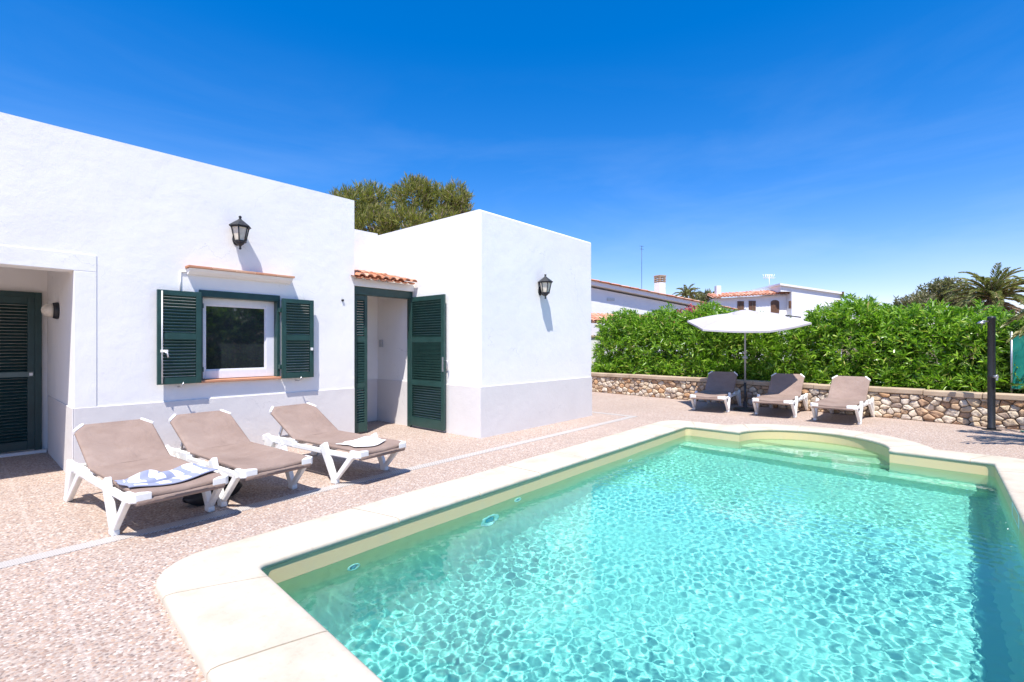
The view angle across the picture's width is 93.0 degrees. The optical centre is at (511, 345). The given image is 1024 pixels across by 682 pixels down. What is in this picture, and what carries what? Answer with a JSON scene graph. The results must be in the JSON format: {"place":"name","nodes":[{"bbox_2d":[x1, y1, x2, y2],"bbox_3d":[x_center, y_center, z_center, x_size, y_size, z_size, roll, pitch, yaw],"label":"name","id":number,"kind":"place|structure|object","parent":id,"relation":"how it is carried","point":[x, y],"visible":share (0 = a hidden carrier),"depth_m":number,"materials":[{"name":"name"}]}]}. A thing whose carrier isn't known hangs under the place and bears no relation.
{"place":"outdoors","nodes":[
{"label":"outdoors","id":0,"kind":"place"},
{"bbox_2d":[0,112,591,476],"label":"house","id":1,"kind":"structure","parent":0,"point":[152,280],"depth_m":6.66,"materials":[{"name":"white paint"}]},
{"bbox_2d":[0,290,41,452],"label":"louvred door","id":2,"kind":"structure","parent":1,"relation":"in","point":[30,376],"depth_m":6.48,"materials":[{"name":"green paint"}]},
{"bbox_2d":[41,302,59,318],"bbox_3d":[-5.645,-0.430,5.929,0.210,0.210,0.158,0,0,41],"label":"porch light","id":3,"kind":"object","parent":1,"relation":"attached to","point":[52,310],"visible":1,"depth_m":5.89,"materials":[{"name":"white glass"}]},
{"bbox_2d":[229,216,250,249],"bbox_3d":[-3.571,-1.483,6.377,0.242,0.446,0.276,0,0,41],"label":"wall lantern","id":4,"kind":"object","parent":1,"relation":"attached to","point":[240,228],"depth_m":6.32,"materials":[{"name":"black metal"}]},
{"bbox_2d":[199,290,280,382],"bbox_3d":[-3.660,-0.117,6.530,0.203,1.175,1.015,0,0,41],"label":"window","id":5,"kind":"structure","parent":1,"relation":"in","point":[241,336],"depth_m":6.57,"materials":[{"name":"white plastic"}]},
{"bbox_2d":[355,295,366,432],"bbox_3d":[-2.489,0.297,7.959,0.038,2.245,0.245,0,0,41],"label":"door leaf","id":6,"kind":"structure","parent":1,"relation":"in","point":[360,338],"depth_m":7.96,"materials":[{"name":"green paint"}]},
{"bbox_2d":[409,294,447,430],"bbox_3d":[-1.441,0.280,8.306,0.986,2.260,0.067,0,0,41],"label":"door leaf","id":7,"kind":"structure","parent":1,"relation":"in","point":[427,353],"depth_m":8.29,"materials":[{"name":"green paint"}]},
{"bbox_2d":[538,274,552,298],"bbox_3d":[0.593,-1.053,8.653,0.242,0.446,0.276,0,0,41],"label":"wall lantern","id":8,"kind":"object","parent":1,"relation":"attached to","point":[545,283],"depth_m":8.60,"materials":[{"name":"black metal"}]},
{"bbox_2d":[0,392,1023,681],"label":"terrace paving","id":9,"kind":"structure","parent":0,"point":[94,614],"depth_m":4.05,"materials":[{"name":"beige stone"}]},
{"bbox_2d":[63,418,227,535],"bbox_3d":[-3.258,1.096,4.291,1.807,0.708,0.720,0,0,36],"label":"sun lounger","id":10,"kind":"object","parent":9,"relation":"on","point":[117,450],"visible":0.85,"depth_m":4.34,"materials":[{"name":"beige fabric"}]},
{"bbox_2d":[114,463,217,487],"bbox_3d":[-2.772,1.035,3.917,0.352,0.094,0.635,0,0,35],"label":"towel","id":11,"kind":"object","parent":10,"relation":"on","point":[179,474],"visible":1,"depth_m":3.84,"materials":[{"name":"white fabric"}]},
{"bbox_2d":[182,476,241,505],"bbox_3d":[-2.801,1.341,4.554,0.240,0.232,0.524,0,0,33],"label":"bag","id":12,"kind":"object","parent":9,"relation":"on","point":[195,499],"visible":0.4,"depth_m":4.36,"materials":[{"name":"black fabric"}]},
{"bbox_2d":[165,409,312,506],"bbox_3d":[-2.835,1.096,4.960,1.807,0.708,0.720,0,0,36],"label":"sun lounger","id":13,"kind":"object","parent":9,"relation":"on","point":[219,440],"visible":0.94,"depth_m":4.93,"materials":[{"name":"beige fabric"}]},
{"bbox_2d":[0,412,637,568],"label":"linear drain","id":14,"kind":"object","parent":9,"relation":"in","point":[43,555],"visible":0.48,"depth_m":4.32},
{"bbox_2d":[262,402,405,483],"bbox_3d":[-2.095,1.096,5.668,1.807,0.708,0.720,0,0,34],"label":"sun lounger","id":15,"kind":"object","parent":9,"relation":"on","point":[312,424],"visible":0.87,"depth_m":5.66,"materials":[{"name":"beige fabric"}]},
{"bbox_2d":[336,436,385,446],"bbox_3d":[-1.629,1.049,5.317,0.350,0.066,0.449,0,0,31],"label":"towel","id":16,"kind":"object","parent":15,"relation":"on","point":[367,441],"visible":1,"depth_m":5.24,"materials":[{"name":"white fabric"}]},
{"bbox_2d":[156,420,1023,681],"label":"swimming pool","id":17,"kind":"structure","parent":9,"relation":"in","point":[236,612],"depth_m":3.49,"materials":[{"name":"beige stone"}]},
{"bbox_2d":[277,435,1023,681],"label":"water","id":18,"kind":"structure","parent":17,"relation":"in","point":[687,558],"depth_m":3.26,"materials":[{"name":"teal liquid"}]},
{"bbox_2d":[690,371,740,411],"bbox_3d":[4.704,1.037,11.191,0.766,0.825,1.807,0,0,35],"label":"sun lounger","id":19,"kind":"object","parent":9,"relation":"on","point":[719,386],"visible":1,"depth_m":11.43,"materials":[{"name":"beige fabric"}]},
{"bbox_2d":[687,308,811,411],"bbox_3d":[5.235,0.307,10.899,2.535,2.285,2.315,0,0,41],"label":"parasol","id":20,"kind":"object","parent":9,"relation":"on","point":[744,321],"visible":0.99,"depth_m":10.39,"materials":[{"name":"white fabric"}]},
{"bbox_2d":[752,373,807,417],"bbox_3d":[5.753,1.037,10.391,0.766,0.825,1.807,0,0,40],"label":"sun lounger","id":21,"kind":"object","parent":9,"relation":"on","point":[784,389],"visible":1,"depth_m":10.60,"materials":[{"name":"beige fabric"}]},
{"bbox_2d":[591,372,1023,429],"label":"stone wall","id":22,"kind":"structure","parent":9,"relation":"on","point":[954,407],"depth_m":9.71,"materials":[{"name":"beige stone"}]},
{"bbox_2d":[810,375,874,424],"bbox_3d":[6.497,1.037,9.530,0.766,0.825,1.807,0,0,45],"label":"sun lounger","id":23,"kind":"object","parent":9,"relation":"on","point":[848,393],"visible":1,"depth_m":9.70,"materials":[{"name":"beige fabric"}]},
{"bbox_2d":[977,316,1001,430],"bbox_3d":[8.194,0.472,8.323,0.346,1.955,0.250,0,0,-23],"label":"garden shower","id":24,"kind":"object","parent":9,"relation":"on","point":[992,376],"visible":1,"depth_m":8.30,"materials":[{"name":"metal"}]},
{"bbox_2d":[1000,301,1023,342],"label":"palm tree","id":25,"kind":"object","parent":9,"relation":"on","point":[1020,332],"visible":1,"depth_m":7.22,"materials":[{"name":"green plant"}]},
{"bbox_2d":[0,0,1023,338],"label":"sky","id":26,"kind":"structure","parent":0,"point":[863,148],"materials":[{"name":"blue"}]},
{"bbox_2d":[746,347,972,380],"bbox_3d":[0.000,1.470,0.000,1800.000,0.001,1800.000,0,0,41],"label":"ground","id":27,"kind":"structure","parent":0,"point":[855,360],"depth_m":79.75,"materials":[{"name":"plant"}]},
{"bbox_2d":[325,171,475,234],"bbox_3d":[-5.071,-3.166,21.951,6.954,9.443,3.577,0,0,-2],"label":"juniper tree","id":28,"kind":"object","parent":27,"relation":"on","point":[370,207],"visible":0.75,"depth_m":21.46,"materials":[{"name":"green plant"}]},
{"bbox_2d":[591,335,600,364],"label":"boundary wall","id":29,"kind":"structure","parent":27,"relation":"on","point":[592,343],"depth_m":16.64,"materials":[{"name":"white paint"}]},
{"bbox_2d":[591,275,739,364],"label":"neighbour house","id":30,"kind":"structure","parent":27,"relation":"on","point":[608,297],"depth_m":21.38,"materials":[{"name":"paint"}]},
{"bbox_2d":[641,246,643,288],"bbox_3d":[6.167,-3.405,23.081,0.240,2.679,0.020,0,0,-26],"label":"aerial mast","id":31,"kind":"object","parent":30,"relation":"on","point":[641,267],"visible":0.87,"depth_m":23.08,"materials":[{"name":"grey metal"}]},
{"bbox_2d":[666,303,701,321],"bbox_3d":[5.639,0.036,15.908,2.163,2.838,1.009,0,0,41],"label":"bougainvillea","id":32,"kind":"object","parent":27,"relation":"on","point":[690,309],"visible":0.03,"depth_m":15.72,"materials":[{"name":"pink plant"}]},
{"bbox_2d":[672,284,700,299],"bbox_3d":[12.261,-1.370,33.980,1.910,5.843,1.922,0,0,41],"label":"palm tree","id":33,"kind":"object","parent":27,"relation":"on","point":[687,292],"visible":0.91,"depth_m":33.78,"materials":[{"name":"green plant"}]},
{"bbox_2d":[689,288,713,301],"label":"round tree","id":34,"kind":"object","parent":27,"relation":"on","point":[704,296],"visible":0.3,"depth_m":47.52,"materials":[{"name":"green plant"}]},
{"bbox_2d":[707,283,844,357],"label":"house","id":35,"kind":"structure","parent":27,"relation":"on","point":[787,299],"depth_m":45.82,"materials":[{"name":"white paint"}]},
{"bbox_2d":[737,301,743,309],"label":"window","id":36,"kind":"structure","parent":35,"relation":"in","point":[740,304],"depth_m":45.94,"materials":[{"name":"brown wood"}]},
{"bbox_2d":[749,301,755,310],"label":"window","id":37,"kind":"structure","parent":35,"relation":"in","point":[752,304],"depth_m":45.94,"materials":[{"name":"brown wood"}]},
{"bbox_2d":[763,274,774,288],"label":"television aerial","id":38,"kind":"object","parent":35,"relation":"attached to","point":[769,277],"visible":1,"depth_m":46.98,"materials":[{"name":"white metal"}]},
{"bbox_2d":[884,290,938,361],"bbox_3d":[32.747,-1.493,39.923,3.804,6.101,3.197,0,0,41],"label":"round tree","id":39,"kind":"object","parent":27,"relation":"on","point":[905,300],"visible":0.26,"depth_m":39.29,"materials":[{"name":"green plant"}]},
{"bbox_2d":[910,276,971,362],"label":"round tree","id":40,"kind":"object","parent":27,"relation":"on","point":[935,288],"visible":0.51,"depth_m":41.56,"materials":[{"name":"green plant"}]},
{"bbox_2d":[944,291,972,351],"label":"round tree","id":41,"kind":"object","parent":27,"relation":"on","point":[952,304],"visible":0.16,"depth_m":40.12,"materials":[{"name":"green plant"}]},
{"bbox_2d":[942,262,1023,320],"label":"palm tree","id":42,"kind":"object","parent":27,"relation":"on","point":[995,290],"visible":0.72,"depth_m":25.56,"materials":[{"name":"green plant"}]},
{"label":"planting bed","id":43,"kind":"structure","parent":27,"relation":"on","visible":0},
{"bbox_2d":[591,308,671,374],"bbox_3d":[3.801,-0.006,15.455,1.734,2.579,3.032,0,0,-41],"label":"oleander shrub","id":44,"kind":"object","parent":43,"relation":"on","point":[631,331],"visible":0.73,"depth_m":15.17,"materials":[{"name":"green plant"}]},
{"bbox_2d":[644,299,727,377],"bbox_3d":[5.045,-0.048,14.073,2.527,2.623,1.805,0,0,41],"label":"oleander shrub","id":45,"kind":"object","parent":43,"relation":"on","point":[683,335],"visible":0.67,"depth_m":13.80,"materials":[{"name":"green plant"}]},
{"bbox_2d":[699,304,791,379],"bbox_3d":[6.126,0.092,12.919,2.385,2.424,1.758,0,0,41],"label":"oleander shrub","id":46,"kind":"object","parent":43,"relation":"on","point":[730,359],"visible":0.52,"depth_m":12.51,"materials":[{"name":"green plant"}]},
{"bbox_2d":[753,314,842,382],"bbox_3d":[7.008,0.193,11.916,1.985,2.089,1.567,0,0,41],"label":"oleander shrub","id":47,"kind":"object","parent":43,"relation":"on","point":[792,337],"visible":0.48,"depth_m":11.69,"materials":[{"name":"green plant"}]},
{"bbox_2d":[794,293,911,387],"bbox_3d":[7.726,0.018,11.065,2.398,2.494,1.896,0,0,41],"label":"oleander shrub","id":48,"kind":"object","parent":43,"relation":"on","point":[843,326],"visible":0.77,"depth_m":10.74,"materials":[{"name":"green plant"}]},
{"bbox_2d":[861,298,1018,392],"bbox_3d":[8.699,0.129,9.972,2.629,2.238,1.822,0,0,41],"label":"oleander shrub","id":49,"kind":"object","parent":43,"relation":"on","point":[955,331],"visible":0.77,"depth_m":9.68,"materials":[{"name":"green plant"}]},
{"bbox_2d":[960,310,1023,393],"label":"oleander shrub","id":50,"kind":"object","parent":43,"relation":"on","point":[1013,329],"visible":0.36,"depth_m":8.99,"materials":[{"name":"green plant"}]},
{"bbox_2d":[1010,332,1023,392],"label":"fence","id":51,"kind":"object","parent":43,"relation":"on","point":[1017,345],"visible":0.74,"depth_m":8.73,"materials":[{"name":"metal"}]}
]}

